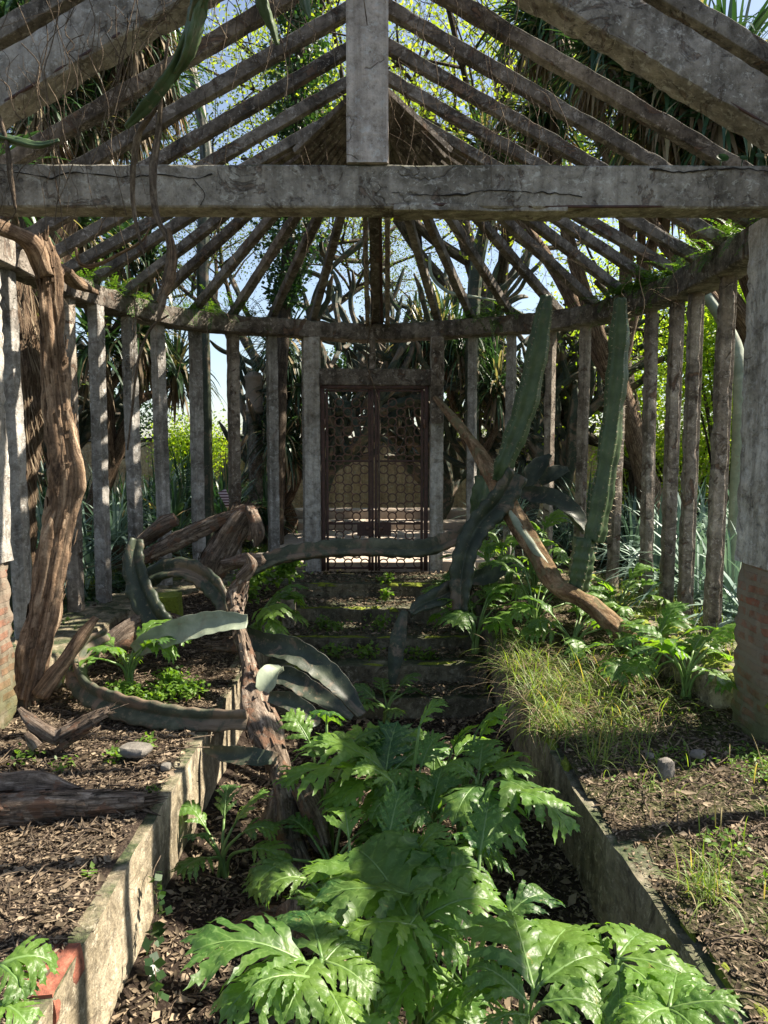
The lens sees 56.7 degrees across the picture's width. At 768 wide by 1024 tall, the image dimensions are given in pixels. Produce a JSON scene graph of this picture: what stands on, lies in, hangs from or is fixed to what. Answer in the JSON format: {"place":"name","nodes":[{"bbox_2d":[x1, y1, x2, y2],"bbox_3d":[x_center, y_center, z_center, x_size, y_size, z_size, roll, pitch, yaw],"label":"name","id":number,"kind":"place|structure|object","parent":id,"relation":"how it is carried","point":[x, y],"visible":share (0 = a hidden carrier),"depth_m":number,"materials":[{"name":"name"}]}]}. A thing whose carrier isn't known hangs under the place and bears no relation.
{"place":"outdoors","nodes":[
{"label":"outdoors","id":0,"kind":"place"},
{"bbox_2d":[0,578,283,1023],"bbox_3d":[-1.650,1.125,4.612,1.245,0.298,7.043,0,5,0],"label":"leaf litter","id":1,"kind":"object","parent":0,"point":[79,858],"visible":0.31,"depth_m":3.50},
{"bbox_2d":[0,935,58,1023],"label":"acanthus plant","id":2,"kind":"object","parent":1,"relation":"on","point":[12,967],"visible":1,"depth_m":1.52,"materials":[{"name":"green plant"}]},
{"bbox_2d":[0,219,98,712],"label":"dead tree","id":3,"kind":"object","parent":1,"relation":"on","point":[37,676],"visible":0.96,"depth_m":4.56,"materials":[{"name":"wood"}]},
{"bbox_2d":[17,700,128,752],"bbox_3d":[-1.680,1.166,3.824,0.602,0.278,0.171,-1,5,-6],"label":"dead log","id":4,"kind":"object","parent":1,"relation":"on","point":[66,735],"visible":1,"depth_m":3.78,"materials":[{"name":"brown wood"}]},
{"bbox_2d":[0,770,167,827],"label":"dead log","id":5,"kind":"object","parent":1,"relation":"on","point":[26,796],"visible":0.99,"depth_m":3.15,"materials":[{"name":"brown wood"}]},
{"bbox_2d":[61,619,191,689],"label":"acanthus plant","id":6,"kind":"object","parent":1,"relation":"on","point":[128,668],"visible":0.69,"depth_m":4.80,"materials":[{"name":"green plant"}]},
{"bbox_2d":[122,538,173,628],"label":"cactus stem","id":7,"kind":"object","parent":1,"relation":"on","point":[141,594],"visible":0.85,"depth_m":5.36,"materials":[{"name":"plant"}]},
{"bbox_2d":[147,557,227,611],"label":"cactus stem","id":8,"kind":"object","parent":7,"relation":"attached to","point":[207,581],"visible":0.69,"depth_m":5.45,"materials":[{"name":"plant"}]},
{"bbox_2d":[65,628,248,732],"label":"cactus stem","id":9,"kind":"object","parent":1,"relation":"on","point":[135,711],"visible":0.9,"depth_m":4.20,"materials":[{"name":"plant"}]},
{"bbox_2d":[103,665,210,703],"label":"weeds","id":10,"kind":"object","parent":1,"relation":"on","point":[171,689],"visible":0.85,"depth_m":4.66,"materials":[{"name":"green plant"}]},
{"bbox_2d":[225,561,313,606],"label":"weeds","id":11,"kind":"object","parent":1,"relation":"on","point":[260,578],"visible":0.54,"depth_m":6.96,"materials":[{"name":"green plant"}]},
{"bbox_2d":[10,518,721,638],"bbox_3d":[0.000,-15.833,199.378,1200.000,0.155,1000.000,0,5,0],"label":"ground","id":12,"kind":"structure","parent":0,"point":[563,567],"depth_m":9.19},
{"bbox_2d":[0,131,94,566],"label":"shaggy palm","id":13,"kind":"object","parent":12,"relation":"on","point":[29,332],"visible":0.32,"depth_m":6.34,"materials":[{"name":"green plant"}]},
{"bbox_2d":[37,324,149,518],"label":"tree cactus","id":14,"kind":"object","parent":12,"relation":"on","point":[84,418],"visible":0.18,"depth_m":10.98,"materials":[{"name":"plant"}]},
{"bbox_2d":[0,0,235,329],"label":"dragon tree","id":15,"kind":"object","parent":12,"relation":"on","point":[90,84],"visible":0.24,"depth_m":7.27,"materials":[{"name":"green plant"}]},
{"bbox_2d":[19,217,225,562],"bbox_3d":[-3.304,-1.716,9.058,2.112,5.199,3.102,3,6,31],"label":"dragon tree","id":16,"kind":"object","parent":12,"relation":"on","point":[176,396],"visible":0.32,"depth_m":8.84,"materials":[{"name":"green plant"}]},
{"bbox_2d":[10,568,310,709],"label":"wall","id":17,"kind":"structure","parent":12,"relation":"on","point":[111,615],"depth_m":6.01,"materials":[{"name":"concrete"}]},
{"bbox_2d":[141,403,240,495],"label":"bush","id":18,"kind":"object","parent":12,"relation":"on","point":[183,442],"visible":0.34,"depth_m":14.39,"materials":[{"name":"green plant"}]},
{"bbox_2d":[188,67,214,545],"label":"column cactus","id":19,"kind":"object","parent":12,"relation":"on","point":[202,274],"depth_m":9.03,"materials":[{"name":"plant"}]},
{"bbox_2d":[244,371,263,547],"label":"garden pier","id":20,"kind":"structure","parent":12,"relation":"on","point":[254,381],"depth_m":11.06,"materials":[{"name":"concrete"}]},
{"bbox_2d":[209,280,301,488],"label":"tree cactus","id":21,"kind":"object","parent":12,"relation":"on","point":[244,437],"visible":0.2,"depth_m":12.51,"materials":[{"name":"plant"}]},
{"bbox_2d":[239,298,342,535],"bbox_3d":[-1.482,-1.402,11.090,1.927,4.172,1.969,0,5,0],"label":"dragon tree","id":22,"kind":"object","parent":12,"relation":"on","point":[293,448],"visible":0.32,"depth_m":10.94,"materials":[{"name":"green plant"}]},
{"bbox_2d":[250,0,341,544],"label":"ivy clad tree","id":23,"kind":"object","parent":12,"relation":"on","point":[287,253],"visible":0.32,"depth_m":10.03,"materials":[{"name":"green plant"}]},
{"bbox_2d":[104,0,517,475],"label":"canopy tree","id":24,"kind":"object","parent":12,"relation":"on","point":[221,262],"visible":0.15,"depth_m":17.00,"materials":[{"name":"green plant"}]},
{"bbox_2d":[229,217,454,496],"bbox_3d":[-0.766,-2.072,11.176,3.942,5.467,2.980,0,5,0],"label":"tree cactus","id":25,"kind":"object","parent":12,"relation":"on","point":[385,397],"visible":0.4,"depth_m":10.84,"materials":[{"name":"plant"}]},
{"bbox_2d":[38,438,709,517],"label":"garden wall","id":26,"kind":"structure","parent":12,"relation":"on","point":[460,494],"depth_m":15.85,"materials":[{"name":"concrete"}]},
{"bbox_2d":[262,573,501,719],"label":"garden steps","id":27,"kind":"structure","parent":12,"relation":"on","point":[439,670],"depth_m":6.45,"materials":[{"name":"concrete"}]},
{"bbox_2d":[312,571,440,660],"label":"weeds","id":28,"kind":"object","parent":27,"relation":"on","point":[385,596],"visible":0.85,"depth_m":6.38,"materials":[{"name":"green plant"}]},
{"bbox_2d":[272,570,486,695],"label":"leaf litter","id":29,"kind":"object","parent":27,"relation":"on","point":[443,689],"visible":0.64,"depth_m":6.68,"materials":[{"name":"plant"}]},
{"bbox_2d":[0,0,767,745],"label":"greenhouse ruin","id":30,"kind":"object","parent":12,"relation":"on","point":[704,58],"visible":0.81,"depth_m":4.88,"materials":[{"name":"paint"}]},
{"bbox_2d":[130,38,169,257],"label":"hanging vine","id":31,"kind":"object","parent":30,"relation":"hanging from","point":[146,120],"visible":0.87,"depth_m":3.43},
{"bbox_2d":[149,64,168,321],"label":"hanging vine","id":32,"kind":"object","parent":30,"relation":"hanging from","point":[153,161],"visible":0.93,"depth_m":3.37,"materials":[{"name":"plant"}]},
{"bbox_2d":[124,0,207,128],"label":"hanging vine","id":33,"kind":"object","parent":30,"relation":"hanging from","point":[154,96],"visible":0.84,"depth_m":3.21,"materials":[{"name":"plant"}]},
{"bbox_2d":[173,0,208,82],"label":"leaf","id":34,"kind":"object","parent":33,"relation":"hanging from","point":[194,29],"visible":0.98,"depth_m":3.10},
{"bbox_2d":[198,495,265,579],"bbox_3d":[-1.220,0.285,5.856,0.769,0.846,0.406,2,6,26],"label":"dead log","id":35,"kind":"object","parent":30,"relation":"in","point":[219,557],"visible":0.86,"depth_m":5.83,"materials":[{"name":"brown wood"}]},
{"bbox_2d":[121,501,257,571],"bbox_3d":[-1.627,0.200,6.028,1.235,0.604,0.304,1,5,9],"label":"dead log","id":36,"kind":"object","parent":35,"relation":"on","point":[163,525],"visible":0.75,"depth_m":5.93,"materials":[{"name":"brown wood"}]},
{"bbox_2d":[0,0,682,382],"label":"tendrils","id":37,"kind":"object","parent":30,"relation":"hanging from","point":[116,78],"visible":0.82,"depth_m":3.59,"materials":[{"name":"plant"}]},
{"bbox_2d":[320,385,428,570],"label":"iron gate","id":38,"kind":"structure","parent":30,"relation":"attached to","point":[365,528],"depth_m":8.10,"materials":[{"name":"metal"}]},
{"bbox_2d":[568,255,687,329],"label":"climbing plant","id":39,"kind":"object","parent":30,"relation":"attached to","point":[650,273],"visible":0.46,"depth_m":6.33,"materials":[{"name":"green plant"}]},
{"bbox_2d":[162,0,618,509],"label":"canopy tree","id":40,"kind":"object","parent":12,"relation":"on","point":[455,253],"visible":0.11,"depth_m":12.26,"materials":[{"name":"green plant"}]},
{"bbox_2d":[261,230,541,507],"bbox_3d":[0.253,-2.567,13.331,4.987,6.121,3.668,-3,6,-32],"label":"tree cactus","id":41,"kind":"object","parent":12,"relation":"on","point":[349,353],"visible":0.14,"depth_m":13.30,"materials":[{"name":"plant"}]},
{"bbox_2d":[351,246,506,519],"bbox_3d":[1.207,-2.221,13.206,3.633,5.346,4.144,3,6,28],"label":"tree cactus","id":42,"kind":"object","parent":12,"relation":"on","point":[453,481],"visible":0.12,"depth_m":12.70,"materials":[{"name":"plant"}]},
{"bbox_2d":[381,275,543,542],"bbox_3d":[1.176,-1.515,11.152,2.948,4.321,2.061,3,6,28],"label":"dragon tree","id":43,"kind":"object","parent":12,"relation":"on","point":[455,348],"visible":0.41,"depth_m":10.76,"materials":[{"name":"green plant"}]},
{"bbox_2d":[351,293,640,522],"bbox_3d":[1.697,-1.576,11.735,4.451,4.354,2.534,0,5,0],"label":"tree cactus","id":44,"kind":"object","parent":12,"relation":"on","point":[564,378],"visible":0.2,"depth_m":11.05,"materials":[{"name":"plant"}]},
{"bbox_2d":[465,104,530,520],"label":"column cactus","id":45,"kind":"object","parent":12,"relation":"on","point":[474,282],"depth_m":10.22,"materials":[{"name":"plant"}]},
{"bbox_2d":[444,50,689,530],"bbox_3d":[2.368,-2.532,9.040,3.797,6.740,2.231,2,5,23],"label":"dragon tree","id":46,"kind":"object","parent":12,"relation":"on","point":[633,422],"visible":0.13,"depth_m":8.92,"materials":[{"name":"green plant"}]},
{"bbox_2d":[447,218,710,501],"bbox_3d":[3.184,-2.233,11.846,4.033,5.687,5.540,2,5,23],"label":"canopy tree","id":47,"kind":"object","parent":12,"relation":"on","point":[593,439],"visible":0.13,"depth_m":11.49,"materials":[{"name":"green plant"}]},
{"bbox_2d":[481,279,686,545],"bbox_3d":[2.879,-1.440,11.123,2.678,4.227,2.785,0,5,0],"label":"tree cactus","id":48,"kind":"object","parent":12,"relation":"on","point":[565,454],"visible":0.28,"depth_m":10.89,"materials":[{"name":"plant"}]},
{"bbox_2d":[441,572,767,708],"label":"wall","id":49,"kind":"structure","parent":12,"relation":"on","point":[707,694],"depth_m":4.89,"materials":[{"name":"concrete"}]},
{"bbox_2d":[473,0,767,347],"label":"dragon tree","id":50,"kind":"object","parent":12,"relation":"on","point":[643,89],"visible":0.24,"depth_m":7.02,"materials":[{"name":"green plant"}]},
{"bbox_2d":[571,287,731,512],"bbox_3d":[4.657,-2.027,13.152,3.160,4.894,3.865,-3,6,-32],"label":"bush","id":51,"kind":"object","parent":12,"relation":"on","point":[625,479],"visible":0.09,"depth_m":12.97,"materials":[{"name":"green plant"}]},
{"bbox_2d":[594,386,732,514],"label":"bush","id":52,"kind":"object","parent":12,"relation":"on","point":[659,459],"visible":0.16,"depth_m":12.07,"materials":[{"name":"green plant"}]},
{"bbox_2d":[599,493,735,622],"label":"agave plant","id":53,"kind":"object","parent":12,"relation":"on","point":[699,564],"visible":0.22,"depth_m":6.66,"materials":[{"name":"green plant"}]},
{"bbox_2d":[613,522,741,632],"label":"agave plant","id":54,"kind":"object","parent":12,"relation":"on","point":[727,571],"visible":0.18,"depth_m":6.07,"materials":[{"name":"green plant"}]},
{"bbox_2d":[630,231,745,518],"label":"bush","id":55,"kind":"object","parent":12,"relation":"on","point":[708,342],"visible":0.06,"depth_m":9.99,"materials":[{"name":"green plant"}]},
{"bbox_2d":[705,293,743,591],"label":"bent stem","id":56,"kind":"object","parent":12,"relation":"on","point":[711,303],"visible":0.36,"depth_m":6.26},
{"bbox_2d":[108,702,636,1023],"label":"aisle floor","id":57,"kind":"structure","parent":0,"point":[181,924],"depth_m":3.40,"materials":[{"name":"soil"}]},
{"bbox_2d":[24,590,281,1023],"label":"retaining wall","id":58,"kind":"structure","parent":57,"relation":"on","point":[97,956],"depth_m":2.82,"materials":[{"name":"concrete"}]},
{"bbox_2d":[141,855,172,1004],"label":"ivy sprig","id":59,"kind":"object","parent":58,"relation":"attached to","point":[152,962],"visible":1,"depth_m":2.72,"materials":[{"name":"green plant"}]},
{"bbox_2d":[248,584,309,635],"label":"acanthus plant","id":60,"kind":"object","parent":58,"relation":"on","point":[271,611],"visible":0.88,"depth_m":5.60,"materials":[{"name":"green plant"}]},
{"bbox_2d":[168,784,292,883],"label":"acanthus plant","id":61,"kind":"object","parent":57,"relation":"on","point":[264,827],"visible":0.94,"depth_m":3.48,"materials":[{"name":"green plant"}]},
{"bbox_2d":[215,899,302,937],"bbox_3d":[-0.524,1.743,3.075,0.491,0.234,0.257,3,6,29],"label":"dead log","id":62,"kind":"object","parent":57,"relation":"on","point":[273,910],"visible":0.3,"depth_m":3.09,"materials":[{"name":"brown wood"}]},
{"bbox_2d":[179,907,385,1023],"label":"acanthus plant","id":63,"kind":"object","parent":57,"relation":"on","point":[292,984],"visible":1,"depth_m":1.81,"materials":[{"name":"green plant"}]},
{"bbox_2d":[225,553,351,954],"bbox_3d":[-0.553,1.118,4.100,0.662,1.460,2.559,-1,5,-14],"label":"dead tree","id":64,"kind":"object","parent":57,"relation":"on","point":[264,724],"visible":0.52,"depth_m":4.02,"materials":[{"name":"brown wood"}]},
{"bbox_2d":[130,611,247,656],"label":"cactus stem","id":65,"kind":"object","parent":64,"relation":"attached to","point":[182,629],"visible":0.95,"depth_m":4.76,"materials":[{"name":"plant"}]},
{"bbox_2d":[203,745,277,765],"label":"cactus stem","id":66,"kind":"object","parent":64,"relation":"attached to","point":[241,755],"visible":1,"depth_m":3.94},
{"bbox_2d":[246,626,365,717],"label":"cactus stem","id":67,"kind":"object","parent":64,"relation":"attached to","point":[322,668],"visible":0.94,"depth_m":4.90,"materials":[{"name":"plant"}]},
{"bbox_2d":[259,666,353,720],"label":"cactus stem","id":68,"kind":"object","parent":64,"relation":"attached to","point":[300,683],"visible":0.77,"depth_m":4.69,"materials":[{"name":"plant"}]},
{"bbox_2d":[241,782,387,933],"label":"acanthus plant","id":69,"kind":"object","parent":57,"relation":"on","point":[258,873],"visible":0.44,"depth_m":3.38,"materials":[{"name":"green plant"}]},
{"bbox_2d":[271,708,385,854],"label":"acanthus plant","id":70,"kind":"object","parent":57,"relation":"on","point":[299,725],"visible":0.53,"depth_m":3.79,"materials":[{"name":"green plant"}]},
{"bbox_2d":[258,803,435,952],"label":"acanthus plant","id":71,"kind":"object","parent":57,"relation":"on","point":[286,878],"visible":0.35,"depth_m":2.83,"materials":[{"name":"green plant"}]},
{"bbox_2d":[277,720,450,838],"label":"acanthus plant","id":72,"kind":"object","parent":57,"relation":"on","point":[399,739],"visible":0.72,"depth_m":3.48,"materials":[{"name":"green plant"}]},
{"bbox_2d":[110,704,634,1023],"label":"leaf litter","id":73,"kind":"object","parent":57,"relation":"on","point":[573,897],"visible":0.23,"depth_m":3.38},
{"bbox_2d":[295,784,456,1013],"bbox_3d":[-0.022,1.516,2.695,0.596,0.836,0.847,0,5,0],"label":"acanthus plant","id":74,"kind":"object","parent":57,"relation":"on","point":[433,830],"visible":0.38,"depth_m":2.68,"materials":[{"name":"green plant"}]},
{"bbox_2d":[0,607,767,1023],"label":"twigs","id":75,"kind":"object","parent":57,"relation":"on","point":[102,831],"visible":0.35,"depth_m":3.54,"materials":[{"name":"wood"}]},
{"bbox_2d":[353,672,426,722],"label":"acanthus plant","id":76,"kind":"object","parent":57,"relation":"on","point":[388,712],"visible":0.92,"depth_m":5.53,"materials":[{"name":"green plant"}]},
{"bbox_2d":[298,830,508,1023],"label":"acanthus plant","id":77,"kind":"object","parent":57,"relation":"on","point":[378,863],"visible":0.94,"depth_m":2.36,"materials":[{"name":"green plant"}]},
{"bbox_2d":[339,698,470,833],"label":"acanthus plant","id":78,"kind":"object","parent":57,"relation":"on","point":[421,816],"visible":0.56,"depth_m":3.44,"materials":[{"name":"green plant"}]},
{"bbox_2d":[312,922,504,1023],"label":"acanthus plant","id":79,"kind":"object","parent":57,"relation":"on","point":[449,1011],"visible":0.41,"depth_m":2.29,"materials":[{"name":"green plant"}]},
{"bbox_2d":[356,724,495,839],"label":"acanthus plant","id":80,"kind":"object","parent":57,"relation":"on","point":[458,749],"visible":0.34,"depth_m":3.94,"materials":[{"name":"green plant"}]},
{"bbox_2d":[351,761,514,903],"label":"acanthus plant","id":81,"kind":"object","parent":57,"relation":"on","point":[443,784],"visible":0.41,"depth_m":3.20,"materials":[{"name":"green plant"}]},
{"bbox_2d":[372,799,596,1023],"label":"acanthus plant","id":82,"kind":"object","parent":57,"relation":"on","point":[390,1004],"visible":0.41,"depth_m":2.50,"materials":[{"name":"green plant"}]},
{"bbox_2d":[434,739,581,861],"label":"acanthus plant","id":83,"kind":"object","parent":57,"relation":"on","point":[511,792],"visible":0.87,"depth_m":3.14,"materials":[{"name":"green plant"}]},
{"bbox_2d":[454,905,615,1023],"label":"acanthus plant","id":84,"kind":"object","parent":57,"relation":"on","point":[543,953],"visible":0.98,"depth_m":1.91,"materials":[{"name":"green plant"}]},
{"bbox_2d":[471,590,767,1023],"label":"retaining wall","id":85,"kind":"structure","parent":57,"relation":"on","point":[615,883],"depth_m":3.10,"materials":[{"name":"concrete"}]},
{"bbox_2d":[584,922,710,1023],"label":"acanthus plant","id":86,"kind":"object","parent":57,"relation":"on","point":[643,957],"visible":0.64,"depth_m":1.87,"materials":[{"name":"green plant"}]},
{"bbox_2d":[613,970,746,1023],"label":"acanthus plant","id":87,"kind":"object","parent":57,"relation":"on","point":[644,1009],"visible":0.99,"depth_m":1.58,"materials":[{"name":"green plant"}]},
{"bbox_2d":[265,530,494,571],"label":"path","id":88,"kind":"structure","parent":0,"point":[290,538],"depth_m":9.08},
{"bbox_2d":[284,508,465,518],"bbox_3d":[-0.150,0.024,13.352,3.700,0.167,0.626,0,5,0],"label":"terrace step","id":89,"kind":"object","parent":88,"relation":"on","point":[454,513],"visible":0.42,"depth_m":13.05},
{"bbox_2d":[7,0,767,437],"label":"sky","id":90,"kind":"structure","parent":0,"point":[218,359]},
{"bbox_2d":[473,575,767,1023],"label":"soil","id":91,"kind":"structure","parent":0,"point":[741,958],"depth_m":3.32,"materials":[{"name":"soil"}]},
{"bbox_2d":[0,593,767,1023],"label":"leaf litter","id":92,"kind":"object","parent":91,"relation":"on","point":[630,773],"visible":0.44,"depth_m":3.37,"materials":[{"name":"plant"}]},
{"bbox_2d":[427,583,536,653],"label":"acanthus plant","id":93,"kind":"object","parent":91,"relation":"on","point":[461,618],"visible":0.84,"depth_m":6.01,"materials":[{"name":"green plant"}]},
{"bbox_2d":[482,554,591,635],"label":"acanthus plant","id":94,"kind":"object","parent":91,"relation":"on","point":[516,613],"visible":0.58,"depth_m":5.98,"materials":[{"name":"green plant"}]},
{"bbox_2d":[433,294,649,656],"bbox_3d":[1.149,-0.382,5.957,0.502,2.825,2.288,-5,7,-43],"label":"leaning cactus","id":95,"kind":"object","parent":91,"relation":"on","point":[516,519],"visible":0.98,"depth_m":5.52,"materials":[{"name":"green plant"}]},
{"bbox_2d":[235,525,462,576],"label":"cactus stem","id":96,"kind":"object","parent":95,"relation":"attached to","point":[388,547],"visible":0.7,"depth_m":6.36,"materials":[{"name":"plant"}]},
{"bbox_2d":[449,467,527,610],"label":"cactus stem","id":97,"kind":"object","parent":95,"relation":"attached to","point":[492,510],"visible":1,"depth_m":5.86,"materials":[{"name":"plant"}]},
{"bbox_2d":[408,581,450,617],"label":"cactus stem","id":98,"kind":"object","parent":97,"relation":"attached to","point":[428,600],"visible":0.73,"depth_m":5.80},
{"bbox_2d":[388,610,407,684],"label":"cactus stem","id":99,"kind":"object","parent":98,"relation":"attached to","point":[396,648],"visible":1,"depth_m":5.61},
{"bbox_2d":[520,486,586,534],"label":"cactus stem","id":100,"kind":"object","parent":95,"relation":"attached to","point":[570,508],"visible":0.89,"depth_m":6.49,"materials":[{"name":"plant"}]},
{"bbox_2d":[516,595,639,662],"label":"acanthus plant","id":101,"kind":"object","parent":91,"relation":"on","point":[534,624],"visible":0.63,"depth_m":5.50,"materials":[{"name":"green plant"}]},
{"bbox_2d":[444,617,749,773],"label":"grass","id":102,"kind":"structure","parent":91,"relation":"on","point":[558,706],"depth_m":4.45,"materials":[{"name":"plant"}]},
{"bbox_2d":[585,562,670,617],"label":"acanthus plant","id":103,"kind":"object","parent":91,"relation":"on","point":[598,592],"visible":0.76,"depth_m":6.28,"materials":[{"name":"green plant"}]},
{"bbox_2d":[578,600,718,689],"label":"acanthus plant","id":104,"kind":"object","parent":91,"relation":"on","point":[647,665],"visible":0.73,"depth_m":4.92,"materials":[{"name":"green plant"}]},
{"bbox_2d":[558,729,767,966],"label":"grass","id":105,"kind":"structure","parent":91,"relation":"on","point":[710,882],"depth_m":2.64,"materials":[{"name":"plant"}]},
{"bbox_2d":[583,684,767,952],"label":"weeds","id":106,"kind":"object","parent":91,"relation":"on","point":[725,843],"visible":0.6,"depth_m":3.60,"materials":[{"name":"green plant"}]},
{"bbox_2d":[623,623,736,700],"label":"acanthus plant","id":107,"kind":"object","parent":91,"relation":"on","point":[669,646],"visible":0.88,"depth_m":4.57,"materials":[{"name":"green plant"}]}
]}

